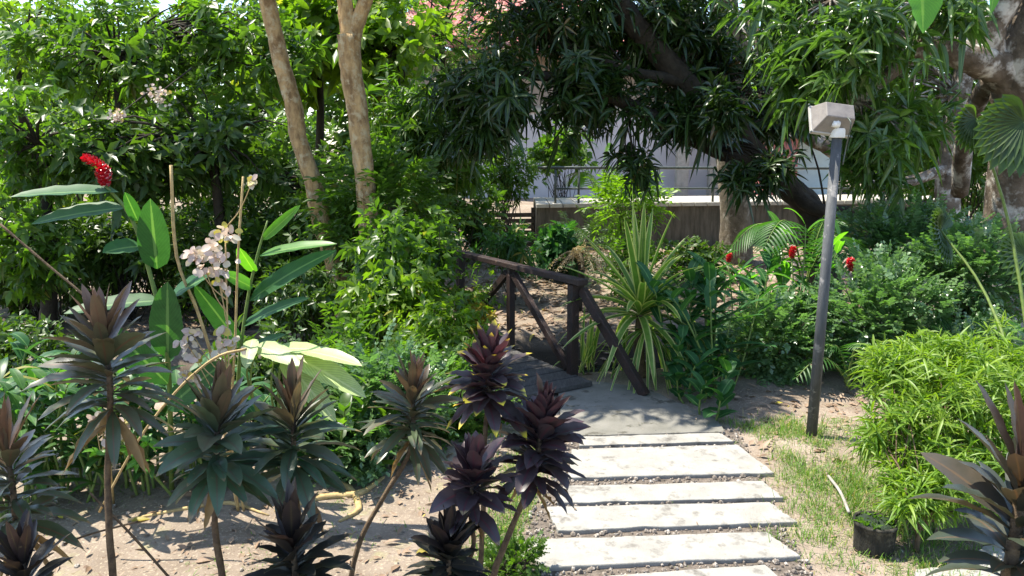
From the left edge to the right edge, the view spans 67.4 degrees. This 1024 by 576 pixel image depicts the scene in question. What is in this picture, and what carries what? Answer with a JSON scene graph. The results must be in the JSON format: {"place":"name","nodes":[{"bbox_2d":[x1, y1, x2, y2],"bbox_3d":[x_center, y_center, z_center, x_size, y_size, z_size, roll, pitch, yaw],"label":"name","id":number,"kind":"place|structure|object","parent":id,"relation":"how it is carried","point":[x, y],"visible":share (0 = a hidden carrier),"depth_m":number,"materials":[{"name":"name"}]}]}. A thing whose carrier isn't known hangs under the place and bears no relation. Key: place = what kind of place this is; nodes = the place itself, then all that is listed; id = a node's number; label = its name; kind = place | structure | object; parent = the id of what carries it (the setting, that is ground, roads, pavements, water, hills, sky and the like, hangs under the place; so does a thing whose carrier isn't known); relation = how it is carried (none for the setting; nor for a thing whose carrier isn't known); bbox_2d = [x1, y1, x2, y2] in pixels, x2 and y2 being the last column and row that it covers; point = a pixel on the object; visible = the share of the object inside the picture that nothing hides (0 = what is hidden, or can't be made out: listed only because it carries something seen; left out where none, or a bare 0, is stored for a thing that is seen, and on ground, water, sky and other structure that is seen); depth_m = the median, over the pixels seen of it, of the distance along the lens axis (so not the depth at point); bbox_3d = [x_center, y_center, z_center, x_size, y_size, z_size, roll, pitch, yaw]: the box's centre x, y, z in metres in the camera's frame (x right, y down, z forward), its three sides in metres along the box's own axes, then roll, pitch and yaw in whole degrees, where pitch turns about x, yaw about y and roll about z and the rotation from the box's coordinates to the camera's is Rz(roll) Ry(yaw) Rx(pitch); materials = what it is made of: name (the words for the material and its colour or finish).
{"place":"outdoors","nodes":[
{"label":"outdoors","id":0,"kind":"place"},
{"bbox_2d":[30,426,980,575],"bbox_3d":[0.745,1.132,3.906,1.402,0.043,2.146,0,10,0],"label":"gravel bed path","id":1,"kind":"structure","parent":0,"point":[596,572],"depth_m":3.63,"materials":[{"name":"stone"}]},
{"bbox_2d":[579,433,733,448],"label":"paving slab","id":2,"kind":"structure","parent":1,"relation":"on","point":[690,439],"depth_m":4.72,"materials":[{"name":"concrete"}]},
{"bbox_2d":[524,532,799,571],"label":"paving slab","id":3,"kind":"structure","parent":1,"relation":"on","point":[565,554],"depth_m":3.43,"materials":[{"name":"concrete"}]},
{"bbox_2d":[557,481,782,505],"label":"paving slab","id":4,"kind":"structure","parent":1,"relation":"on","point":[695,493],"depth_m":4.00,"materials":[{"name":"concrete"}]},
{"bbox_2d":[568,445,773,480],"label":"paving slab","id":5,"kind":"structure","parent":1,"relation":"on","point":[675,462],"depth_m":4.38,"materials":[{"name":"concrete"}]},
{"bbox_2d":[547,502,796,534],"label":"paving slab","id":6,"kind":"structure","parent":1,"relation":"on","point":[609,519],"depth_m":3.74,"materials":[{"name":"concrete"}]},
{"bbox_2d":[612,565,776,575],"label":"paving slab","id":7,"kind":"structure","parent":1,"relation":"on","point":[760,570],"depth_m":3.26,"materials":[{"name":"concrete"}]},
{"bbox_2d":[0,149,1023,575],"bbox_3d":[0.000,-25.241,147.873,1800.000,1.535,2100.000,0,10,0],"label":"ground","id":8,"kind":"structure","parent":0,"point":[172,525],"depth_m":3.97,"materials":[{"name":"soil"}]},
{"bbox_2d":[0,508,74,575],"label":"cordyline plant","id":9,"kind":"object","parent":8,"relation":"on","point":[17,548],"visible":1,"depth_m":2.39,"materials":[{"name":"purple plant"}]},
{"bbox_2d":[0,391,90,575],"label":"cordyline plant","id":10,"kind":"object","parent":8,"relation":"on","point":[11,451],"visible":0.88,"depth_m":2.68,"materials":[{"name":"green plant"}]},
{"bbox_2d":[1,332,101,469],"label":"ginger clump","id":11,"kind":"object","parent":8,"relation":"on","point":[18,346],"visible":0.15,"depth_m":4.45,"materials":[{"name":"green plant"}]},
{"bbox_2d":[0,196,106,327],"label":"bank bush","id":12,"kind":"object","parent":8,"relation":"on","point":[76,221],"visible":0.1,"depth_m":8.85,"materials":[{"name":"green plant"}]},
{"bbox_2d":[0,0,117,206],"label":"leafy tree","id":13,"kind":"object","parent":8,"relation":"on","point":[20,74],"visible":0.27,"depth_m":11.68,"materials":[{"name":"green plant"}]},
{"bbox_2d":[0,72,127,335],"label":"leafy tree","id":14,"kind":"object","parent":8,"relation":"on","point":[20,139],"visible":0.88,"depth_m":7.91,"materials":[{"name":"green plant"}]},
{"bbox_2d":[0,308,129,406],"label":"leafy shrub","id":15,"kind":"object","parent":8,"relation":"on","point":[8,351],"visible":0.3,"depth_m":6.65,"materials":[{"name":"green plant"}]},
{"bbox_2d":[0,352,132,502],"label":"ginger clump","id":16,"kind":"object","parent":8,"relation":"on","point":[20,396],"visible":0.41,"depth_m":3.90,"materials":[{"name":"green plant"}]},
{"bbox_2d":[0,366,142,521],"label":"ginger clump","id":17,"kind":"object","parent":8,"relation":"on","point":[17,405],"visible":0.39,"depth_m":3.85,"materials":[{"name":"green plant"}]},
{"bbox_2d":[23,353,185,501],"bbox_3d":[-2.022,0.712,4.063,0.932,0.779,0.847,7,13,35],"label":"ginger clump","id":18,"kind":"object","parent":8,"relation":"on","point":[86,468],"visible":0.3,"depth_m":3.94,"materials":[{"name":"green plant"}]},
{"bbox_2d":[22,281,188,575],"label":"cordyline plant","id":19,"kind":"object","parent":8,"relation":"on","point":[100,344],"visible":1,"depth_m":2.58,"materials":[{"name":"brown plant"}]},
{"bbox_2d":[11,153,224,490],"bbox_3d":[-1.788,0.255,3.733,0.915,1.798,0.378,0,10,0],"label":"red ginger plant","id":20,"kind":"object","parent":8,"relation":"on","point":[151,245],"visible":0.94,"depth_m":3.58,"materials":[{"name":"green plant"}]},
{"bbox_2d":[68,200,188,321],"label":"bank bush","id":21,"kind":"object","parent":8,"relation":"on","point":[113,266],"visible":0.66,"depth_m":8.91,"materials":[{"name":"green plant"}]},
{"bbox_2d":[57,0,236,137],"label":"distant tree","id":22,"kind":"object","parent":8,"relation":"on","point":[153,8],"visible":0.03,"depth_m":23.20,"materials":[{"name":"green plant"}]},
{"bbox_2d":[24,65,313,323],"bbox_3d":[-3.761,-0.916,8.607,3.081,3.132,1.603,-3,11,-15],"label":"leafy tree","id":23,"kind":"object","parent":8,"relation":"on","point":[203,153],"visible":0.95,"depth_m":8.26,"materials":[{"name":"green plant"}]},
{"bbox_2d":[0,0,338,294],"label":"leafy tree","id":24,"kind":"object","parent":8,"relation":"on","point":[203,35],"visible":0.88,"depth_m":9.72,"materials":[{"name":"green plant"}]},
{"bbox_2d":[115,353,262,491],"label":"ginger clump","id":25,"kind":"object","parent":8,"relation":"on","point":[190,417],"visible":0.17,"depth_m":4.00,"materials":[{"name":"green plant"}]},
{"bbox_2d":[129,188,258,318],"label":"bank bush","id":26,"kind":"object","parent":8,"relation":"on","point":[180,224],"visible":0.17,"depth_m":9.12,"materials":[{"name":"green plant"}]},
{"bbox_2d":[80,90,343,220],"bbox_3d":[-5.337,-2.114,13.871,4.708,3.034,2.693,0,10,0],"label":"leafy tree","id":27,"kind":"object","parent":8,"relation":"on","point":[271,139],"visible":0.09,"depth_m":13.75,"materials":[{"name":"green plant"}]},
{"bbox_2d":[133,218,296,331],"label":"bank bush","id":28,"kind":"object","parent":8,"relation":"on","point":[247,240],"visible":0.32,"depth_m":8.62,"materials":[{"name":"green plant"}]},
{"bbox_2d":[173,174,257,455],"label":"mussaenda shrub","id":29,"kind":"object","parent":8,"relation":"on","point":[217,257],"visible":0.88,"depth_m":3.50,"materials":[{"name":"plant"}]},
{"bbox_2d":[149,357,288,575],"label":"cordyline plant","id":30,"kind":"object","parent":8,"relation":"on","point":[219,408],"visible":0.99,"depth_m":2.53,"materials":[{"name":"green plant"}]},
{"bbox_2d":[194,205,335,417],"bbox_3d":[-1.173,0.355,3.851,0.694,1.558,0.256,0,10,0],"label":"ginger plant","id":31,"kind":"object","parent":8,"relation":"on","point":[212,309],"visible":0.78,"depth_m":3.71,"materials":[{"name":"green plant"}]},
{"bbox_2d":[196,314,346,447],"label":"leafy shrub","id":32,"kind":"object","parent":8,"relation":"on","point":[262,366],"visible":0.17,"depth_m":4.61,"materials":[{"name":"green plant"}]},
{"bbox_2d":[231,133,355,251],"bbox_3d":[-2.512,-0.757,9.684,1.975,2.362,1.295,0,10,0],"label":"leafy tree","id":33,"kind":"object","parent":8,"relation":"on","point":[291,167],"visible":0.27,"depth_m":9.39,"materials":[{"name":"green plant"}]},
{"bbox_2d":[244,478,354,575],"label":"cordyline plant","id":34,"kind":"object","parent":8,"relation":"on","point":[290,538],"visible":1,"depth_m":2.49,"materials":[{"name":"purple plant"}]},
{"bbox_2d":[241,355,360,537],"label":"cordyline plant","id":35,"kind":"object","parent":8,"relation":"on","point":[292,416],"visible":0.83,"depth_m":2.71,"materials":[{"name":"green plant"}]},
{"bbox_2d":[251,258,351,345],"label":"leafy shrub","id":36,"kind":"object","parent":8,"relation":"on","point":[310,308],"visible":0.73,"depth_m":6.92,"materials":[{"name":"green plant"}]},
{"bbox_2d":[240,339,365,452],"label":"pale leaf plant","id":37,"kind":"object","parent":8,"relation":"on","point":[317,359],"visible":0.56,"depth_m":3.62,"materials":[{"name":"plant"}]},
{"bbox_2d":[259,0,348,315],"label":"slender tree","id":38,"kind":"object","parent":8,"relation":"on","point":[295,116],"visible":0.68,"depth_m":7.95,"materials":[{"name":"beige plant"}]},
{"bbox_2d":[235,170,380,315],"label":"bank bush","id":39,"kind":"object","parent":8,"relation":"on","point":[281,233],"visible":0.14,"depth_m":8.68,"materials":[{"name":"green plant"}]},
{"bbox_2d":[228,0,407,156],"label":"leafy tree","id":40,"kind":"object","parent":8,"relation":"on","point":[318,15],"visible":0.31,"depth_m":11.59,"materials":[{"name":"green plant"}]},
{"bbox_2d":[254,0,435,181],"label":"distant tree","id":41,"kind":"object","parent":8,"relation":"on","point":[331,102],"visible":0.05,"depth_m":20.94,"materials":[{"name":"green plant"}]},
{"bbox_2d":[300,373,400,466],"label":"leafy shrub","id":42,"kind":"object","parent":8,"relation":"on","point":[344,404],"visible":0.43,"depth_m":4.25,"materials":[{"name":"green plant"}]},
{"bbox_2d":[337,0,377,289],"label":"forked tree","id":43,"kind":"object","parent":8,"relation":"on","point":[352,22],"visible":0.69,"depth_m":7.50,"materials":[{"name":"beige plant"}]},
{"bbox_2d":[296,389,418,487],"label":"leaf shrub","id":44,"kind":"object","parent":8,"relation":"on","point":[370,469],"visible":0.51,"depth_m":4.20,"materials":[{"name":"green plant"}]},
{"bbox_2d":[306,297,442,395],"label":"leafy shrub","id":45,"kind":"object","parent":8,"relation":"on","point":[366,347],"visible":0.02,"depth_m":5.08,"materials":[{"name":"green plant"}]},
{"bbox_2d":[269,132,482,285],"bbox_3d":[-1.380,-0.528,8.256,2.190,2.249,1.873,0,10,0],"label":"leafy shrub","id":46,"kind":"object","parent":8,"relation":"on","point":[342,197],"visible":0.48,"depth_m":7.93,"materials":[{"name":"green plant"}]},
{"bbox_2d":[320,0,453,210],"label":"leafy tree","id":47,"kind":"object","parent":8,"relation":"on","point":[387,38],"visible":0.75,"depth_m":10.99,"materials":[{"name":"green plant"}]},
{"bbox_2d":[303,318,471,472],"bbox_3d":[-0.774,0.673,4.611,1.174,0.930,0.864,-5,12,-26],"label":"leaf shrub","id":48,"kind":"object","parent":8,"relation":"on","point":[390,357],"visible":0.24,"depth_m":4.49,"materials":[{"name":"green plant"}]},
{"bbox_2d":[334,246,454,347],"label":"leafy shrub","id":49,"kind":"object","parent":8,"relation":"on","point":[397,301],"visible":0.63,"depth_m":6.14,"materials":[{"name":"green plant"}]},
{"bbox_2d":[333,196,474,310],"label":"leafy shrub","id":50,"kind":"object","parent":8,"relation":"on","point":[403,238],"visible":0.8,"depth_m":6.49,"materials":[{"name":"green plant"}]},
{"bbox_2d":[349,350,462,575],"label":"cordyline plant","id":51,"kind":"object","parent":8,"relation":"on","point":[418,388],"visible":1,"depth_m":2.85,"materials":[{"name":"green plant"}]},
{"bbox_2d":[329,63,492,220],"bbox_3d":[-1.288,-1.287,10.194,2.094,3.216,1.582,0,10,0],"label":"leafy tree","id":52,"kind":"object","parent":8,"relation":"on","point":[410,126],"visible":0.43,"depth_m":9.79,"materials":[{"name":"green plant"}]},
{"bbox_2d":[386,276,501,369],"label":"leafy shrub","id":53,"kind":"object","parent":8,"relation":"on","point":[448,329],"visible":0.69,"depth_m":5.71,"materials":[{"name":"green plant"}]},
{"bbox_2d":[377,0,517,117],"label":"leafy tree","id":54,"kind":"object","parent":8,"relation":"on","point":[441,39],"visible":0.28,"depth_m":14.16,"materials":[{"name":"green plant"}]},
{"bbox_2d":[403,504,493,575],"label":"cordyline plant","id":55,"kind":"object","parent":8,"relation":"on","point":[442,545],"visible":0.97,"depth_m":2.48,"materials":[{"name":"purple plant"}]},
{"bbox_2d":[402,150,509,267],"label":"bank bush","id":56,"kind":"object","parent":8,"relation":"on","point":[485,206],"visible":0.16,"depth_m":12.02,"materials":[{"name":"green plant"}]},
{"bbox_2d":[400,337,521,450],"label":"leaf shrub","id":57,"kind":"object","parent":8,"relation":"on","point":[472,423],"visible":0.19,"depth_m":4.83,"materials":[{"name":"green plant"}]},
{"bbox_2d":[429,430,521,557],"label":"cordyline plant","id":58,"kind":"object","parent":8,"relation":"on","point":[474,464],"visible":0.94,"depth_m":2.52,"materials":[{"name":"purple plant"}]},
{"bbox_2d":[448,264,505,332],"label":"leafy shrub","id":59,"kind":"object","parent":8,"relation":"on","point":[481,295],"visible":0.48,"depth_m":6.89,"materials":[{"name":"green plant"}]},
{"bbox_2d":[310,250,649,403],"bbox_3d":[-0.570,0.259,6.699,1.409,0.972,3.702,-7,12,-32],"label":"wooden footbridge","id":60,"kind":"object","parent":8,"relation":"on","point":[566,378],"visible":0.29,"depth_m":5.96,"materials":[{"name":"brown wood"}]},
{"bbox_2d":[434,319,530,572],"bbox_3d":[-0.105,0.710,2.840,0.358,1.219,0.345,0,10,0],"label":"cordyline plant","id":61,"kind":"object","parent":8,"relation":"on","point":[488,357],"visible":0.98,"depth_m":2.72,"materials":[{"name":"purple plant"}]},
{"bbox_2d":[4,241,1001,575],"bbox_3d":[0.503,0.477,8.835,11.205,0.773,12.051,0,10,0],"label":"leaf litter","id":62,"kind":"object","parent":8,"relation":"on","point":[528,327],"visible":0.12,"depth_m":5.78,"materials":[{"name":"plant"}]},
{"bbox_2d":[9,412,1001,575],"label":"grass","id":63,"kind":"structure","parent":8,"relation":"on","point":[858,502],"depth_m":4.00,"materials":[{"name":"plant"}]},
{"bbox_2d":[466,216,545,299],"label":"bank bush","id":64,"kind":"object","parent":8,"relation":"on","point":[510,246],"visible":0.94,"depth_m":10.18,"materials":[{"name":"green plant"}]},
{"bbox_2d":[475,135,548,235],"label":"bank bush","id":65,"kind":"object","parent":8,"relation":"on","point":[505,178],"visible":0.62,"depth_m":14.63,"materials":[{"name":"green plant"}]},
{"bbox_2d":[477,522,550,575],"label":"bush","id":66,"kind":"object","parent":8,"relation":"on","point":[508,566],"visible":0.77,"depth_m":3.22,"materials":[{"name":"green plant"}]},
{"bbox_2d":[490,372,590,575],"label":"cordyline plant","id":67,"kind":"object","parent":8,"relation":"on","point":[549,433],"visible":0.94,"depth_m":2.70,"materials":[{"name":"purple plant"}]},
{"bbox_2d":[519,120,598,197],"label":"bank bush","id":68,"kind":"object","parent":8,"relation":"on","point":[563,156],"visible":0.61,"depth_m":15.22,"materials":[{"name":"green plant"}]},
{"bbox_2d":[526,220,592,282],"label":"bank bush","id":69,"kind":"object","parent":8,"relation":"on","point":[556,240],"visible":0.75,"depth_m":11.14,"materials":[{"name":"green plant"}]},
{"bbox_2d":[406,0,718,197],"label":"garden building","id":70,"kind":"structure","parent":8,"relation":"on","point":[677,178],"depth_m":20.67,"materials":[{"name":"paint"}]},
{"bbox_2d":[533,205,626,273],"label":"bank bush","id":71,"kind":"object","parent":8,"relation":"on","point":[589,228],"visible":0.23,"depth_m":12.05,"materials":[{"name":"green plant"}]},
{"bbox_2d":[552,306,632,378],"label":"strap plant","id":72,"kind":"object","parent":8,"relation":"on","point":[588,348],"visible":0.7,"depth_m":6.17,"materials":[{"name":"green plant"}]},
{"bbox_2d":[575,159,680,275],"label":"bank bush","id":73,"kind":"object","parent":8,"relation":"on","point":[613,193],"visible":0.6,"depth_m":10.72,"materials":[{"name":"green plant"}]},
{"bbox_2d":[558,185,728,395],"bbox_3d":[1.036,0.183,6.031,1.328,1.983,1.334,3,11,16],"label":"striped dracaena","id":74,"kind":"object","parent":8,"relation":"on","point":[637,294],"visible":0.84,"depth_m":5.90,"materials":[{"name":"green plant"}]},
{"bbox_2d":[588,230,700,308],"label":"bank bush","id":75,"kind":"object","parent":8,"relation":"on","point":[623,259],"visible":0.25,"depth_m":10.22,"materials":[{"name":"green plant"}]},
{"bbox_2d":[408,0,927,312],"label":"mango tree","id":76,"kind":"object","parent":8,"relation":"on","point":[683,53],"visible":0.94,"depth_m":8.36,"materials":[{"name":"green plant"}]},
{"bbox_2d":[657,324,735,399],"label":"ginger clump","id":77,"kind":"object","parent":8,"relation":"on","point":[680,335],"visible":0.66,"depth_m":5.61,"materials":[{"name":"green plant"}]},
{"bbox_2d":[649,234,746,280],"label":"bank bush","id":78,"kind":"object","parent":8,"relation":"on","point":[707,254],"visible":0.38,"depth_m":11.25,"materials":[{"name":"green plant"}]},
{"bbox_2d":[661,348,739,420],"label":"ginger clump","id":79,"kind":"object","parent":8,"relation":"on","point":[724,390],"visible":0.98,"depth_m":5.26,"materials":[{"name":"green plant"}]},
{"bbox_2d":[635,250,789,393],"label":"ginger clump","id":80,"kind":"object","parent":8,"relation":"on","point":[708,287],"visible":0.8,"depth_m":5.74,"materials":[{"name":"green plant"}]},
{"bbox_2d":[710,0,752,264],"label":"pale trunk tree","id":81,"kind":"object","parent":8,"relation":"on","point":[732,225],"visible":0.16,"depth_m":12.13,"materials":[{"name":"brown plant"}]},
{"bbox_2d":[533,194,934,248],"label":"raised walkway","id":82,"kind":"structure","parent":8,"relation":"on","point":[699,216],"depth_m":14.04,"materials":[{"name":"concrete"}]},
{"bbox_2d":[537,166,921,202],"bbox_3d":[4.205,-1.924,14.159,7.580,0.663,0.052,-2,11,-8],"label":"railing","id":83,"kind":"object","parent":82,"relation":"on","point":[555,168],"visible":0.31,"depth_m":13.87,"materials":[{"name":"metal"}]},
{"bbox_2d":[698,241,807,362],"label":"ginger clump","id":84,"kind":"object","parent":8,"relation":"on","point":[769,262],"visible":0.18,"depth_m":6.64,"materials":[{"name":"green plant"}]},
{"bbox_2d":[715,273,843,387],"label":"leaf shrub","id":85,"kind":"object","parent":8,"relation":"on","point":[774,324],"visible":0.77,"depth_m":5.95,"materials":[{"name":"green plant"}]},
{"bbox_2d":[720,208,847,359],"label":"ginger clump","id":86,"kind":"object","parent":8,"relation":"on","point":[784,273],"visible":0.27,"depth_m":6.62,"materials":[{"name":"green plant"}]},
{"bbox_2d":[754,134,831,194],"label":"wall","id":87,"kind":"structure","parent":8,"relation":"on","point":[811,177],"depth_m":18.38,"materials":[{"name":"blue paint"}]},
{"bbox_2d":[726,217,867,355],"bbox_3d":[2.542,0.107,6.966,1.140,1.477,0.935,0,10,0],"label":"palm","id":88,"kind":"object","parent":8,"relation":"on","point":[759,229],"visible":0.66,"depth_m":6.78,"materials":[{"name":"plant"}]},
{"bbox_2d":[806,102,854,437],"bbox_3d":[1.861,-0.013,4.626,0.269,2.156,0.238,0,10,0],"label":"garden floodlight","id":89,"kind":"object","parent":8,"relation":"on","point":[834,121],"visible":0.96,"depth_m":4.54,"materials":[{"name":"grey paint"}]},
{"bbox_2d":[792,342,880,388],"bbox_3d":[2.409,0.578,5.737,0.709,0.406,0.408,0,10,0],"label":"palm","id":90,"kind":"object","parent":8,"relation":"on","point":[829,349],"visible":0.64,"depth_m":5.72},
{"bbox_2d":[730,0,990,285],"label":"grey limb tree","id":91,"kind":"object","parent":8,"relation":"on","point":[967,85],"visible":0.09,"depth_m":10.78,"materials":[{"name":"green plant"}]},
{"bbox_2d":[703,0,1023,348],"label":"mango tree","id":92,"kind":"object","parent":8,"relation":"on","point":[823,51],"visible":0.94,"depth_m":6.80,"materials":[{"name":"green plant"}]},
{"bbox_2d":[778,238,966,387],"bbox_3d":[2.850,0.256,6.038,1.528,1.277,1.152,0,10,0],"label":"leaf shrub","id":93,"kind":"object","parent":8,"relation":"on","point":[875,294],"visible":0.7,"depth_m":5.86,"materials":[{"name":"green plant"}]},
{"bbox_2d":[853,510,899,558],"bbox_3d":[1.640,1.115,3.482,0.206,0.190,0.192,0,10,0],"label":"plant tub","id":94,"kind":"object","parent":8,"relation":"on","point":[874,535],"visible":0.97,"depth_m":3.42,"materials":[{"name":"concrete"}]},
{"bbox_2d":[814,187,987,334],"bbox_3d":[3.776,0.131,7.336,1.730,2.213,1.196,0,10,0],"label":"leaf shrub","id":95,"kind":"object","parent":8,"relation":"on","point":[919,219],"visible":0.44,"depth_m":7.08,"materials":[{"name":"green plant"}]},
{"bbox_2d":[842,309,1023,552],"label":"fine leaf shrub","id":96,"kind":"object","parent":8,"relation":"on","point":[944,390],"visible":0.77,"depth_m":3.63,"materials":[{"name":"plant"}]},
{"bbox_2d":[903,92,987,224],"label":"bank bush","id":97,"kind":"object","parent":8,"relation":"on","point":[976,198],"visible":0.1,"depth_m":11.70,"materials":[{"name":"green plant"}]},
{"bbox_2d":[889,208,1023,349],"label":"leaf shrub","id":98,"kind":"object","parent":8,"relation":"on","point":[972,241],"visible":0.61,"depth_m":6.18,"materials":[{"name":"green plant"}]},
{"bbox_2d":[890,297,1023,391],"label":"leaf shrub","id":99,"kind":"object","parent":8,"relation":"on","point":[959,322],"visible":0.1,"depth_m":5.76,"materials":[{"name":"green plant"}]},
{"bbox_2d":[909,381,1023,575],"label":"cordyline plant","id":100,"kind":"object","parent":8,"relation":"on","point":[986,486],"visible":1,"depth_m":1.90,"materials":[{"name":"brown plant"}]},
{"bbox_2d":[930,94,1023,369],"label":"fan palm","id":101,"kind":"object","parent":8,"relation":"on","point":[994,133],"visible":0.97,"depth_m":5.02,"materials":[{"name":"green plant"}]},
{"bbox_2d":[558,381,724,435],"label":"landing path","id":102,"kind":"structure","parent":0,"point":[629,413],"depth_m":5.21,"materials":[{"name":"concrete"}]},
{"bbox_2d":[908,0,998,32],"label":"overhanging sprig","id":103,"kind":"object","parent":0,"point":[924,12],"visible":1,"depth_m":1.42,"materials":[{"name":"green plant"}]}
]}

